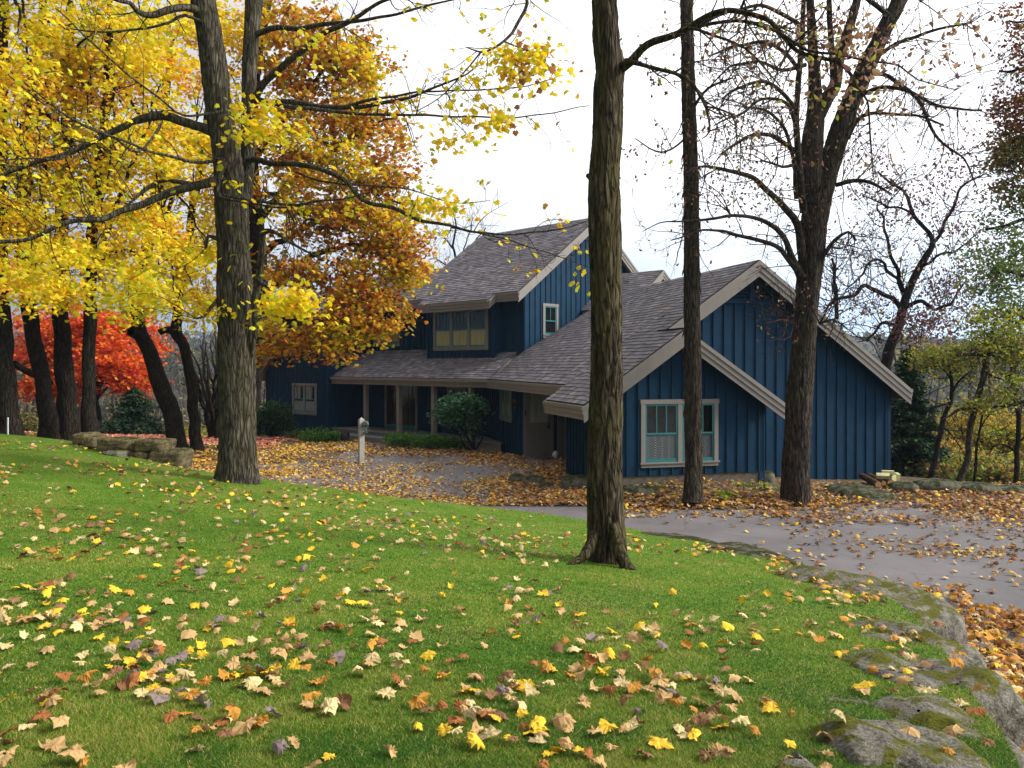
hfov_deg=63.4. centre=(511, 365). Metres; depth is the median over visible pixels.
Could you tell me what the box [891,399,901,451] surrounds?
evergreen tree
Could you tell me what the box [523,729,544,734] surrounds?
fallen leaf
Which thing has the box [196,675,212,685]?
fallen leaf
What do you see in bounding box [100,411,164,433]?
wild bush
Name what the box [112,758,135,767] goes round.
fallen leaf
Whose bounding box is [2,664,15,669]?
fallen leaf
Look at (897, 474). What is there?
lumber block
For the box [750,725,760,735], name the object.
fallen leaf
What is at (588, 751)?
fallen leaf
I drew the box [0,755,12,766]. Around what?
fallen leaf
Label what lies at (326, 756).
fallen leaf
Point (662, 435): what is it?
window
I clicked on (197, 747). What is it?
fallen leaf
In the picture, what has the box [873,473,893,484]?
firewood log
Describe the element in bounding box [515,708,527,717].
fallen leaf
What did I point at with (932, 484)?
boulder
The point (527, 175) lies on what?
sky
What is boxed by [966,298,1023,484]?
sapling
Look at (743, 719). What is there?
fallen leaf
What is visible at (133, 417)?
evergreen tree
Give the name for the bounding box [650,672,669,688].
fallen leaf
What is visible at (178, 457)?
wall stone
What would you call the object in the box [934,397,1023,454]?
wild bush
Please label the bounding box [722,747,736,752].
fallen leaf
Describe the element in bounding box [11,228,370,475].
woodland
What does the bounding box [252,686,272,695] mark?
fallen leaf
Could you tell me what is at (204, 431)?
wild bush
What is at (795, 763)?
boulder
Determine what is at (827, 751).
fallen leaf
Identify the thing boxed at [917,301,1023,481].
sapling
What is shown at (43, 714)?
fallen leaf
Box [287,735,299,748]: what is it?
fallen leaf
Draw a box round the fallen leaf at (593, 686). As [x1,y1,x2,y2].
[589,679,602,690]
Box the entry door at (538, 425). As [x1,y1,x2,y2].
[524,392,553,456]
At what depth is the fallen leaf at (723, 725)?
3.83 m
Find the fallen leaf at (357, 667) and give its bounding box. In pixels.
[351,665,363,677]
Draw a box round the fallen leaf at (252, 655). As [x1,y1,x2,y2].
[241,652,257,659]
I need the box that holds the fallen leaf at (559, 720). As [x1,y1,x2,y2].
[550,712,575,730]
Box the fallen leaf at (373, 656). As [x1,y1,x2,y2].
[364,652,380,662]
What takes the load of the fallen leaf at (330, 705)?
on the lawn at (30, 456)
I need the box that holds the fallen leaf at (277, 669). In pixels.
[265,667,279,679]
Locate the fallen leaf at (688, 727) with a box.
[684,725,693,731]
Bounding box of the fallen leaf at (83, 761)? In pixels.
[78,755,89,767]
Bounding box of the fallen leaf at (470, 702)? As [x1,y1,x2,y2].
[463,699,475,705]
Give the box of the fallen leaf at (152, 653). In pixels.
[145,646,158,657]
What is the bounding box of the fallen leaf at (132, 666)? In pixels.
[127,664,140,669]
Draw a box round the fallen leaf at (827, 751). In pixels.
[813,747,833,755]
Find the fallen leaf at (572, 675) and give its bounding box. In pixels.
[563,671,576,678]
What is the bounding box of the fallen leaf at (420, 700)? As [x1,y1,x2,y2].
[407,691,429,709]
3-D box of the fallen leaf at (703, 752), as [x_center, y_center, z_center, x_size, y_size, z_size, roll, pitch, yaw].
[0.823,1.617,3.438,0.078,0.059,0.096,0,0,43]
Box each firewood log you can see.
[858,473,880,487]
[867,473,885,485]
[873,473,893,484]
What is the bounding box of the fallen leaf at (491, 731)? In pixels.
[477,724,501,739]
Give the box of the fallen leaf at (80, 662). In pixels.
[72,661,84,664]
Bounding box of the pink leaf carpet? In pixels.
[25,431,297,447]
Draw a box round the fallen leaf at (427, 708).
[420,706,434,711]
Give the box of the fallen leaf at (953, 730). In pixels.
[943,724,963,737]
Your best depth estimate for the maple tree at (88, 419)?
23.14 m
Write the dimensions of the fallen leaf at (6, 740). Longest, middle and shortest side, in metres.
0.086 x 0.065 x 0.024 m
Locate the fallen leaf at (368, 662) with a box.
[365,659,377,665]
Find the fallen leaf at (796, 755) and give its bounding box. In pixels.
[792,750,808,761]
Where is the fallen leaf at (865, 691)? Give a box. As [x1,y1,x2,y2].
[854,687,869,694]
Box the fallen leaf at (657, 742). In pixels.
[647,736,673,748]
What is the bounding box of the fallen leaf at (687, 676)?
[680,674,690,681]
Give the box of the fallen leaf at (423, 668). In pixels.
[420,665,429,672]
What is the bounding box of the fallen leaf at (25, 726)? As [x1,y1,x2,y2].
[18,723,36,730]
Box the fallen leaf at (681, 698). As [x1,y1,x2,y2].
[676,696,686,701]
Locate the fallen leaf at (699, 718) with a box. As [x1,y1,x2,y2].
[691,711,711,726]
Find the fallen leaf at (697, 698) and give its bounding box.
[691,696,708,706]
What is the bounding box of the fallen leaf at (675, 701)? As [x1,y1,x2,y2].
[670,697,683,707]
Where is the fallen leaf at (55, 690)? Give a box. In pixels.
[48,687,67,695]
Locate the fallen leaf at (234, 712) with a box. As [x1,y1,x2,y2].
[225,703,240,721]
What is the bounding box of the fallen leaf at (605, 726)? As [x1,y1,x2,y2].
[598,718,618,733]
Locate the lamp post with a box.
[358,417,368,462]
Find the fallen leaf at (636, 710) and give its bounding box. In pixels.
[634,707,645,714]
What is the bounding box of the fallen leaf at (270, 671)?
[267,668,282,675]
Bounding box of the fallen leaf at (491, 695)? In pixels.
[484,688,500,699]
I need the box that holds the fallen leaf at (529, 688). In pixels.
[523,681,539,696]
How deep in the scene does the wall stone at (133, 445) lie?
17.27 m
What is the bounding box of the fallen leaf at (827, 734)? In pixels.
[816,730,831,738]
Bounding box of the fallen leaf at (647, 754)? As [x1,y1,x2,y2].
[633,749,653,757]
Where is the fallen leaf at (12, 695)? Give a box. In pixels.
[0,694,16,702]
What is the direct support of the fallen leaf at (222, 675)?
on the lawn at (30, 456)
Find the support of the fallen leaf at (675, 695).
on the lawn at (30, 456)
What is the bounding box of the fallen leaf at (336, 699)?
[319,696,339,707]
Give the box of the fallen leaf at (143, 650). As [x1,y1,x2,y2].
[141,648,156,653]
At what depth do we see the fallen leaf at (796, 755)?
3.50 m
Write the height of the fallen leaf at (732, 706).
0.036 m
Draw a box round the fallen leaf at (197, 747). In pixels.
[185,744,205,751]
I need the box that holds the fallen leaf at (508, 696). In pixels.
[503,692,518,700]
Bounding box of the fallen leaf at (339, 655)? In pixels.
[329,649,344,664]
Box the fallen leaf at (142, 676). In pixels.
[137,671,148,681]
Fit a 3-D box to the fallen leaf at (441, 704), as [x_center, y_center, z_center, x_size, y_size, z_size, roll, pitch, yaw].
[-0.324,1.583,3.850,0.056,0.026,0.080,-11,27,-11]
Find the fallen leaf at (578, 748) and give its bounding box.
[572,746,583,751]
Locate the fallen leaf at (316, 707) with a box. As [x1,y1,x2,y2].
[305,703,323,710]
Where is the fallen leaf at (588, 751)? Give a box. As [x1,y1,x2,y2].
[584,746,593,760]
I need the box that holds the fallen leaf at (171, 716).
[162,710,178,723]
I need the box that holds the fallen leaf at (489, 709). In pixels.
[476,707,496,719]
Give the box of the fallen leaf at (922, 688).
[913,685,940,693]
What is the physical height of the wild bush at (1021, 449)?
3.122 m
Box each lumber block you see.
[876,473,889,478]
[881,470,893,474]
[890,475,895,480]
[894,472,900,480]
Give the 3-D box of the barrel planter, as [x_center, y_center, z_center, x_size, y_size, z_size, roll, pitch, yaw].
[-6.807,2.920,33.800,0.380,0.400,0.380,0,0,0]
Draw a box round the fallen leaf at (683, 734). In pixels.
[676,731,687,738]
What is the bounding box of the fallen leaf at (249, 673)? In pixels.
[240,670,255,675]
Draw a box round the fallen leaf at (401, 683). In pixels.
[398,680,406,687]
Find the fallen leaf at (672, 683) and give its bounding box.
[667,681,676,688]
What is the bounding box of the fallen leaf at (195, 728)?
[188,725,203,733]
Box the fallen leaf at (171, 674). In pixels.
[165,672,180,683]
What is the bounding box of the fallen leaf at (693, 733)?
[686,728,700,740]
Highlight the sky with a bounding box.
[7,0,1023,340]
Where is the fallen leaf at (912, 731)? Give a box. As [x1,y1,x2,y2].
[900,726,919,737]
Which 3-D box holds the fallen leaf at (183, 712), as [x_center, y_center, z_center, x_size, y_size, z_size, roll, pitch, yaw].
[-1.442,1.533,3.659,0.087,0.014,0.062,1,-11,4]
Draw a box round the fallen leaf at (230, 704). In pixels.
[221,701,234,709]
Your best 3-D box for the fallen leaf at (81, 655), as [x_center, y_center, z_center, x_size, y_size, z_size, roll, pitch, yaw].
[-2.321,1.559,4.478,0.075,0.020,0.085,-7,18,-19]
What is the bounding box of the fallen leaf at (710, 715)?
[704,711,727,723]
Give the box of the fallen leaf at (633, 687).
[625,681,641,692]
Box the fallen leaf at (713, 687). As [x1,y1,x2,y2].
[708,685,720,692]
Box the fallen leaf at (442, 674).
[435,671,447,680]
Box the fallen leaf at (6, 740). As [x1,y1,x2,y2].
[2,737,18,743]
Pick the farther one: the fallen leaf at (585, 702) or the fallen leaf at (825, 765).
the fallen leaf at (585, 702)
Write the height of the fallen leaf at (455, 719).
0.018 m
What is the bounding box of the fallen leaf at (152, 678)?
[142,674,158,680]
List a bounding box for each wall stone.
[72,431,99,444]
[83,434,108,448]
[96,436,142,451]
[102,450,130,456]
[131,441,134,450]
[133,452,149,459]
[134,437,176,451]
[148,447,193,467]
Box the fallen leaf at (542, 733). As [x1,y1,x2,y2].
[534,731,548,736]
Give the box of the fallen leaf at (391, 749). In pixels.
[383,744,396,757]
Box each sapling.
[897,338,996,477]
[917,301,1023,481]
[956,383,1023,481]
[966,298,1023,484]
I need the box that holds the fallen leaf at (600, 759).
[593,754,606,767]
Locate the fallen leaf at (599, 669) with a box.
[596,667,608,675]
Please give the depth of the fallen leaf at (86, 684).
3.94 m
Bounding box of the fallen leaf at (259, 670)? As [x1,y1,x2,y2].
[255,666,267,673]
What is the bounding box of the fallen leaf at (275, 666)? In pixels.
[267,663,281,671]
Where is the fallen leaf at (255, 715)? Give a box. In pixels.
[244,714,268,727]
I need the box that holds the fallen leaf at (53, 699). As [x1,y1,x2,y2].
[43,695,62,710]
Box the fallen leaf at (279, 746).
[271,737,289,754]
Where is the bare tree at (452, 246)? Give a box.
[429,192,499,266]
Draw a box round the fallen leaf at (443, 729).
[437,721,452,736]
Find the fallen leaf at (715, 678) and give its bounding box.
[705,675,720,683]
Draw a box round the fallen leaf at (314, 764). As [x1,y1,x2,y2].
[304,759,322,767]
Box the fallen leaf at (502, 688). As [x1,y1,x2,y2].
[495,684,508,695]
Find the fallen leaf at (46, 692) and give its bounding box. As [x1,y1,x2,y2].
[37,686,51,695]
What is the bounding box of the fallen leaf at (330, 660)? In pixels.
[324,658,334,666]
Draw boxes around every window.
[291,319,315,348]
[292,383,316,415]
[372,320,400,346]
[432,309,488,350]
[447,387,465,403]
[499,390,511,422]
[542,303,558,337]
[640,399,719,467]
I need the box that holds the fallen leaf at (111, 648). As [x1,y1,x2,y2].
[103,644,116,654]
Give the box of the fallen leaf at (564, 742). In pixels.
[557,736,574,751]
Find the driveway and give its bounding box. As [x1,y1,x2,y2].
[213,441,1023,666]
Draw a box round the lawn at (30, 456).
[0,434,1017,767]
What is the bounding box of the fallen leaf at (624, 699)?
[619,694,633,705]
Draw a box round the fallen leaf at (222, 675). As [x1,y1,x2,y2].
[217,668,234,682]
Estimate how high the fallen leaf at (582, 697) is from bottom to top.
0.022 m
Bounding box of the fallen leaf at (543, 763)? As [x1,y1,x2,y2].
[538,759,548,767]
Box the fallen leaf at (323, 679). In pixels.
[308,674,328,684]
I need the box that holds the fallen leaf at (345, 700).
[337,692,351,711]
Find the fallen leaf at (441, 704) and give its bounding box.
[436,700,447,709]
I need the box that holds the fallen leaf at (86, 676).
[76,669,98,682]
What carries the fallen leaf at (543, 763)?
on the lawn at (30, 456)
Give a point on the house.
(494, 327)
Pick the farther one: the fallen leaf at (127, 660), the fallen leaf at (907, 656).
the fallen leaf at (907, 656)
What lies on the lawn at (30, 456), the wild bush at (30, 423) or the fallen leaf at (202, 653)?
the fallen leaf at (202, 653)
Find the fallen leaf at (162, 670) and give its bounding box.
[156,667,166,674]
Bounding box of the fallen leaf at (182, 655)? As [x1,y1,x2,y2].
[174,650,188,660]
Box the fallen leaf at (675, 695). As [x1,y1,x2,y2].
[672,693,680,697]
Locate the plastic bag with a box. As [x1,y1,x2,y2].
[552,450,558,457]
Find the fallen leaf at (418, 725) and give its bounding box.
[411,721,422,731]
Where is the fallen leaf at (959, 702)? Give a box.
[952,698,972,706]
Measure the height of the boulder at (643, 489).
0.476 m
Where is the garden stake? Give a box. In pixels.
[7,417,8,433]
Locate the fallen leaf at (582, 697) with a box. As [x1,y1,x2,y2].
[577,693,589,700]
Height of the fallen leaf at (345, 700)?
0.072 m
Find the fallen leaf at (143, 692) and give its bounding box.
[133,687,148,696]
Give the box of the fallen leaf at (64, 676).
[54,671,73,681]
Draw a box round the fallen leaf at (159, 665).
[150,660,166,671]
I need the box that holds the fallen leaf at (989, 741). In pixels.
[980,738,994,746]
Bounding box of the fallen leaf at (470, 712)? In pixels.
[463,706,481,721]
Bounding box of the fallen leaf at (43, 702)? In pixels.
[39,697,50,706]
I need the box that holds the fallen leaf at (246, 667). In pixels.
[235,664,251,670]
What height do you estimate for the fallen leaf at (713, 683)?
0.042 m
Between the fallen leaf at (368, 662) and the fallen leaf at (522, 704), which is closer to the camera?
the fallen leaf at (522, 704)
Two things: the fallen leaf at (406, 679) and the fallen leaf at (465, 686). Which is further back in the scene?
the fallen leaf at (406, 679)
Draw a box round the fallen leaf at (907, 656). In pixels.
[904,652,916,661]
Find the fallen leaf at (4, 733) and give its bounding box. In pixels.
[0,726,15,734]
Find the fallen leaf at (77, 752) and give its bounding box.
[57,743,87,761]
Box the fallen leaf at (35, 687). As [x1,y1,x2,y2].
[26,686,42,692]
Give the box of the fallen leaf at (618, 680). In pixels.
[611,675,630,687]
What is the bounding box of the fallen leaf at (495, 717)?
[488,714,501,721]
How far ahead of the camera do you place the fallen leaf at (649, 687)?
4.34 m
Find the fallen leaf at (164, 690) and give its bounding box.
[148,687,170,696]
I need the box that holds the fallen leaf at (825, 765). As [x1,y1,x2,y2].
[819,762,832,767]
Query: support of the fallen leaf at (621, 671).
on the lawn at (30, 456)
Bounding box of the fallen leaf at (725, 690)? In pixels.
[712,685,730,696]
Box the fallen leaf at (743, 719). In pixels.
[728,715,749,725]
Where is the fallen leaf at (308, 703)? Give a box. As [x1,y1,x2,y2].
[299,699,313,709]
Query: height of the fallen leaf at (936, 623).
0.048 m
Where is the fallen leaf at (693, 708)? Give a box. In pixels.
[689,705,697,712]
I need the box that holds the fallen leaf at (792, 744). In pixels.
[784,738,795,748]
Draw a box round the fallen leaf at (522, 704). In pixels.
[510,698,526,709]
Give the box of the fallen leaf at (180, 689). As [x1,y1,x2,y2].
[173,686,186,692]
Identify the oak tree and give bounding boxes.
[620,0,765,502]
[620,0,1023,506]
[785,120,1017,377]
[932,1,1023,363]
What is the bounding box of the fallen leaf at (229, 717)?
[220,715,232,721]
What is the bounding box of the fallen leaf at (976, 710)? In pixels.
[962,706,987,717]
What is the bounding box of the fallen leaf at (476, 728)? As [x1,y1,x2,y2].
[470,720,484,733]
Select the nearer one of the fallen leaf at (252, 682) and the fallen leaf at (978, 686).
the fallen leaf at (252, 682)
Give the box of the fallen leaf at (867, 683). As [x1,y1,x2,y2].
[859,680,876,687]
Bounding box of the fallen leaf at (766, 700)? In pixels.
[761,698,777,705]
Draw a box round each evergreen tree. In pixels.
[98,387,164,434]
[891,345,955,477]
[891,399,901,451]
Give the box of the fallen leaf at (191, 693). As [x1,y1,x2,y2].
[177,687,200,700]
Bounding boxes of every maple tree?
[0,0,96,435]
[0,0,122,439]
[0,0,589,484]
[9,0,169,440]
[11,303,186,433]
[47,0,210,431]
[70,0,235,449]
[149,0,277,450]
[216,0,450,447]
[568,0,1023,570]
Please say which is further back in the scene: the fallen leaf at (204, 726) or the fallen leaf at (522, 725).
the fallen leaf at (522, 725)
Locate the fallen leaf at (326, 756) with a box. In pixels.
[321,752,335,760]
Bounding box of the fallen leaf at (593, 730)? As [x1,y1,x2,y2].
[587,725,605,735]
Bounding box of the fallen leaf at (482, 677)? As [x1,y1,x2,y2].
[474,673,483,681]
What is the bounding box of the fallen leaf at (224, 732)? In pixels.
[215,726,234,739]
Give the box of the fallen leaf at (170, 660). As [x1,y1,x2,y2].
[163,657,177,665]
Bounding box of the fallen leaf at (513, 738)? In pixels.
[507,736,518,741]
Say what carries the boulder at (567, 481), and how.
on the ground at (710, 483)
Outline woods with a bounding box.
[13,325,1023,427]
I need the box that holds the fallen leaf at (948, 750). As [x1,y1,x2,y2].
[941,746,956,754]
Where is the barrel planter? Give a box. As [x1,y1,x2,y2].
[340,432,349,441]
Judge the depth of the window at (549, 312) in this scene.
32.29 m
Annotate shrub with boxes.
[156,320,218,438]
[256,396,301,436]
[281,427,305,439]
[292,425,341,441]
[379,430,466,449]
[426,388,495,449]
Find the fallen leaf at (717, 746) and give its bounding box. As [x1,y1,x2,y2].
[709,742,732,759]
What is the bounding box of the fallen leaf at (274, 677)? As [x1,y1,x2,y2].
[267,674,281,681]
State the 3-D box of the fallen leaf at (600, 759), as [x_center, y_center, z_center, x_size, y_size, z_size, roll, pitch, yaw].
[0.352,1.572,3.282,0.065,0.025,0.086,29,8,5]
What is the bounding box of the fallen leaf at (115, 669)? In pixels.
[109,665,123,675]
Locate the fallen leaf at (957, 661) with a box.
[946,657,963,669]
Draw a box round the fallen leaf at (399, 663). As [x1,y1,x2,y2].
[391,658,409,668]
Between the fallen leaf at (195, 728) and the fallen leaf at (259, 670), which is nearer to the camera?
the fallen leaf at (195, 728)
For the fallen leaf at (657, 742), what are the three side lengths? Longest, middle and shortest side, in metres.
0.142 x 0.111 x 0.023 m
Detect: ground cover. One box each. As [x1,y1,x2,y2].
[650,482,683,487]
[732,481,776,489]
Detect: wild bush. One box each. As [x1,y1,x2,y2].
[19,405,38,431]
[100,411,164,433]
[184,421,207,436]
[891,451,964,480]
[929,445,1023,483]
[931,431,993,477]
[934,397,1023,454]
[966,455,1023,484]
[978,408,1023,464]
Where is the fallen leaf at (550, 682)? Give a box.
[538,679,554,686]
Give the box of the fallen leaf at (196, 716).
[191,713,203,720]
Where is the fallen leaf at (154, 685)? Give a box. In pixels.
[145,682,160,690]
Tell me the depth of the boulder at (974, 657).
6.31 m
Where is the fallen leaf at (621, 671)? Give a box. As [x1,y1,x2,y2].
[613,668,625,676]
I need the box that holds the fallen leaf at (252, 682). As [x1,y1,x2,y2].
[238,676,262,689]
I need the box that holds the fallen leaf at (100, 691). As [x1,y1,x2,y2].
[91,689,107,694]
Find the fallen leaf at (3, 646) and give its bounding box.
[0,642,13,649]
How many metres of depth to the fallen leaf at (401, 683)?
4.16 m
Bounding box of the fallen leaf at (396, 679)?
[391,673,400,682]
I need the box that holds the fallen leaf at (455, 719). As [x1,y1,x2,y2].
[448,715,466,724]
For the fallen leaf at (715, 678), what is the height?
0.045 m
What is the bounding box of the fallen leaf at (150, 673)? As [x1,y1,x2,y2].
[143,669,157,680]
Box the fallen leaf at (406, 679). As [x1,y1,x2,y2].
[403,675,411,683]
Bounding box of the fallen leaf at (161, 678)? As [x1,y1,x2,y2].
[158,673,174,681]
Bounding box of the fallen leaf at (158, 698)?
[148,691,169,705]
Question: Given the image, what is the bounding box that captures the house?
[262,218,912,485]
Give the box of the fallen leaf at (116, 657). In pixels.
[110,653,121,660]
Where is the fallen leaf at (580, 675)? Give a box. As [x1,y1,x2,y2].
[575,667,584,681]
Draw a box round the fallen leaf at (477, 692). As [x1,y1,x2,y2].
[475,690,486,695]
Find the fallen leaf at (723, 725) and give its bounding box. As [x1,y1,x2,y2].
[710,723,730,728]
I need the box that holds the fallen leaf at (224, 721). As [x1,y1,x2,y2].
[213,715,228,725]
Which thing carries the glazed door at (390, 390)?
in the house
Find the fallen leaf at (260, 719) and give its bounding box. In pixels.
[251,714,269,729]
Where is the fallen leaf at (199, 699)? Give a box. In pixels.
[193,694,212,707]
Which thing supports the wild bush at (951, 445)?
on the ground at (710, 483)
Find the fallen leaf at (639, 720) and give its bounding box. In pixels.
[637,717,647,723]
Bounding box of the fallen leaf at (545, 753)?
[542,750,558,756]
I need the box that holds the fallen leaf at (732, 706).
[725,703,737,711]
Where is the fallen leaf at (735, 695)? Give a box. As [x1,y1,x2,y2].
[729,686,742,702]
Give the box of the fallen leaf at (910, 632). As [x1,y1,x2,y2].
[907,629,917,637]
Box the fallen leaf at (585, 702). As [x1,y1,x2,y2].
[578,698,590,707]
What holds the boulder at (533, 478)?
on the ground at (710, 483)
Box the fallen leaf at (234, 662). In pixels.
[224,654,239,670]
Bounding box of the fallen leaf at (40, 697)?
[33,693,55,702]
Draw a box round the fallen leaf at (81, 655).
[75,650,88,659]
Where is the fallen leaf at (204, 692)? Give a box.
[187,688,208,697]
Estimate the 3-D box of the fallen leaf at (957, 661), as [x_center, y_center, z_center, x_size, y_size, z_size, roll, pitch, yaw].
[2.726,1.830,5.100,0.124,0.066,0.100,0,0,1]
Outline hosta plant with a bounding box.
[715,490,739,502]
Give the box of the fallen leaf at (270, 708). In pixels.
[264,705,281,717]
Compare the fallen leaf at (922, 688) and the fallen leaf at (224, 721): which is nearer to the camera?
the fallen leaf at (224, 721)
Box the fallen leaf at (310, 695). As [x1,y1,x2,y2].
[300,690,322,700]
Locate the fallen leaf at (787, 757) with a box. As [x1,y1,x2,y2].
[782,755,793,759]
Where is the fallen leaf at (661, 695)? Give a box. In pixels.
[653,688,672,704]
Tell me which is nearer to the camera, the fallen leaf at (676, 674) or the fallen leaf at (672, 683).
the fallen leaf at (672, 683)
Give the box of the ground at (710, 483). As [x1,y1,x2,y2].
[14,333,1023,509]
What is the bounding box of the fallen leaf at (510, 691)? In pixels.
[507,687,515,695]
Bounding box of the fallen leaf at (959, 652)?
[949,651,967,656]
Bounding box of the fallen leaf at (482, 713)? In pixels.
[476,710,494,716]
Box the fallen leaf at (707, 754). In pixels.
[704,750,715,759]
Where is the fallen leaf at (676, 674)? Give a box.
[672,672,686,679]
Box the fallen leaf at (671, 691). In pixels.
[663,687,677,693]
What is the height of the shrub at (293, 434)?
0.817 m
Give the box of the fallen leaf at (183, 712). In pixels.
[179,711,193,715]
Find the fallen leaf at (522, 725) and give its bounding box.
[516,721,528,730]
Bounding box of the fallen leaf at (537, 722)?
[527,715,545,730]
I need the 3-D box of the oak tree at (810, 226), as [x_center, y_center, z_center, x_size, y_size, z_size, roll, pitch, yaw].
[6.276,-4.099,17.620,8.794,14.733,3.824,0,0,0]
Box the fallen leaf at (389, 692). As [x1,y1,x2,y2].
[376,687,396,698]
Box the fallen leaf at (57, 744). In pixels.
[42,736,66,752]
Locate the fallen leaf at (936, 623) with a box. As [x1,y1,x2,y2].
[933,621,945,627]
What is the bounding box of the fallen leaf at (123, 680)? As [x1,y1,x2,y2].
[114,676,130,691]
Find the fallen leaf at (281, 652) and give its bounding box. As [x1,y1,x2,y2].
[273,647,287,661]
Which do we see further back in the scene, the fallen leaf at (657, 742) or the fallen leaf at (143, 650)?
the fallen leaf at (143, 650)
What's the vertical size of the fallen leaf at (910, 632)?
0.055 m
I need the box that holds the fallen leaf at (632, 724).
[625,716,638,730]
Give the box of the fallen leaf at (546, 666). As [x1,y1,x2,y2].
[539,659,552,672]
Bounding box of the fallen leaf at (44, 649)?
[39,645,54,653]
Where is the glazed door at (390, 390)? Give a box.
[385,385,417,430]
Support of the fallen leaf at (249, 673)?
on the lawn at (30, 456)
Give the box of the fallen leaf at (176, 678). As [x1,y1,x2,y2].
[173,673,180,681]
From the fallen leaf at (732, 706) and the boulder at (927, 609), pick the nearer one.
the fallen leaf at (732, 706)
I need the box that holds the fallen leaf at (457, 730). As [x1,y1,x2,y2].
[448,726,463,733]
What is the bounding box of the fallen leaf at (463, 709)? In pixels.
[459,704,467,714]
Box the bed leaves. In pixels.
[365,442,1023,524]
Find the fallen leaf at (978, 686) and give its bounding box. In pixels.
[970,681,991,691]
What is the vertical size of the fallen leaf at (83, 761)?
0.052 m
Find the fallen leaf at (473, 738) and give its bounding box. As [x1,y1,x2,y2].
[466,732,485,749]
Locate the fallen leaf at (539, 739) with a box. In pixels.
[528,734,546,744]
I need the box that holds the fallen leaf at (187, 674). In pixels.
[175,668,195,680]
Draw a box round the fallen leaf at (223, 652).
[217,649,228,657]
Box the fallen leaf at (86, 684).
[81,682,95,688]
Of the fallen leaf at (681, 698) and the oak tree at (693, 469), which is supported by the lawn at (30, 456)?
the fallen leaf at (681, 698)
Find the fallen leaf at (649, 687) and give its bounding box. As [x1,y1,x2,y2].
[641,684,655,691]
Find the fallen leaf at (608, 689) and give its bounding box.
[602,684,623,696]
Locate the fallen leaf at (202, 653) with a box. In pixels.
[197,649,207,658]
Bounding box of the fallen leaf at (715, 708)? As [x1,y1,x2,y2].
[705,701,721,713]
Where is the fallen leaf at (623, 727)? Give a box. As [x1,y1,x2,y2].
[618,722,629,732]
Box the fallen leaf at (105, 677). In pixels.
[92,673,111,686]
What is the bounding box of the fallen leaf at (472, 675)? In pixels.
[467,673,480,678]
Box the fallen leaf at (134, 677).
[122,672,140,689]
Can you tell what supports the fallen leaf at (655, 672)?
on the lawn at (30, 456)
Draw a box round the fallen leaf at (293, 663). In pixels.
[286,657,301,670]
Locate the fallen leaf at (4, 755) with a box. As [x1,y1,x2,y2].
[0,750,9,764]
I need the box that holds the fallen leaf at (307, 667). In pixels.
[300,664,311,670]
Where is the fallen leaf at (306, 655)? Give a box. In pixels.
[298,647,316,661]
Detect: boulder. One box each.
[508,473,523,482]
[522,474,543,483]
[538,482,553,487]
[559,474,586,488]
[623,484,661,496]
[641,532,717,543]
[706,542,803,564]
[765,471,774,482]
[775,565,967,643]
[775,758,815,767]
[810,715,990,767]
[823,483,896,502]
[826,695,1023,767]
[841,648,1023,747]
[853,619,986,667]
[888,481,919,492]
[913,478,961,492]
[960,482,1002,494]
[998,484,1023,494]
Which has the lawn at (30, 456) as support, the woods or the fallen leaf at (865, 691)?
the fallen leaf at (865, 691)
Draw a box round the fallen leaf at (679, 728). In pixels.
[672,721,684,733]
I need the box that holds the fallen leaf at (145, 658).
[136,655,152,662]
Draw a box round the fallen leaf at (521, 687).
[517,679,535,693]
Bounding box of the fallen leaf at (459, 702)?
[451,699,466,711]
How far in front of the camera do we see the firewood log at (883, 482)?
20.91 m
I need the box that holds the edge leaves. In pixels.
[910,581,1023,751]
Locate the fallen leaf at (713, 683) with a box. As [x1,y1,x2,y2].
[704,680,722,687]
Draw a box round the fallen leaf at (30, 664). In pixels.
[26,661,38,668]
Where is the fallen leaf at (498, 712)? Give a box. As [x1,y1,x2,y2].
[493,709,508,719]
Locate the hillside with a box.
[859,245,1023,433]
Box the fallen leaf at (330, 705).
[315,697,337,714]
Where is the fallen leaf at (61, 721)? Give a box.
[46,715,70,728]
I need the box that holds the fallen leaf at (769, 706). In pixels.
[762,702,781,712]
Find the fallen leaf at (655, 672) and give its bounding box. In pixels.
[649,668,661,677]
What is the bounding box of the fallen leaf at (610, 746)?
[604,743,619,750]
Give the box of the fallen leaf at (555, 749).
[550,746,565,751]
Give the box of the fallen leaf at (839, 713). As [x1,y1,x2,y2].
[829,709,845,722]
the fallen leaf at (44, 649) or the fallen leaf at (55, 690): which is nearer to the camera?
the fallen leaf at (55, 690)
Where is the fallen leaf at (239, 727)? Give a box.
[232,714,260,736]
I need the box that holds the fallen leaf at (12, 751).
[0,745,18,754]
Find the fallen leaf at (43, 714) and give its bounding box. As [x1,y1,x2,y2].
[29,704,51,722]
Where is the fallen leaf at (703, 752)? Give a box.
[699,746,720,762]
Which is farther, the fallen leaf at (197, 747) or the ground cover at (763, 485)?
the ground cover at (763, 485)
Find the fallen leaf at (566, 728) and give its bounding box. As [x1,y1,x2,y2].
[562,724,572,732]
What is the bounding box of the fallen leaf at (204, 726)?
[198,723,216,731]
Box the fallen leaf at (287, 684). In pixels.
[273,680,291,687]
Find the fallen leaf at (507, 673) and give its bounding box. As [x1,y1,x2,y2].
[498,670,512,682]
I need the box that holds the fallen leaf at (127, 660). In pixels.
[123,656,137,663]
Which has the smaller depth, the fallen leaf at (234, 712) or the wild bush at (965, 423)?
the fallen leaf at (234, 712)
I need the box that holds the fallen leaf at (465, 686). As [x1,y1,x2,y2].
[460,682,470,689]

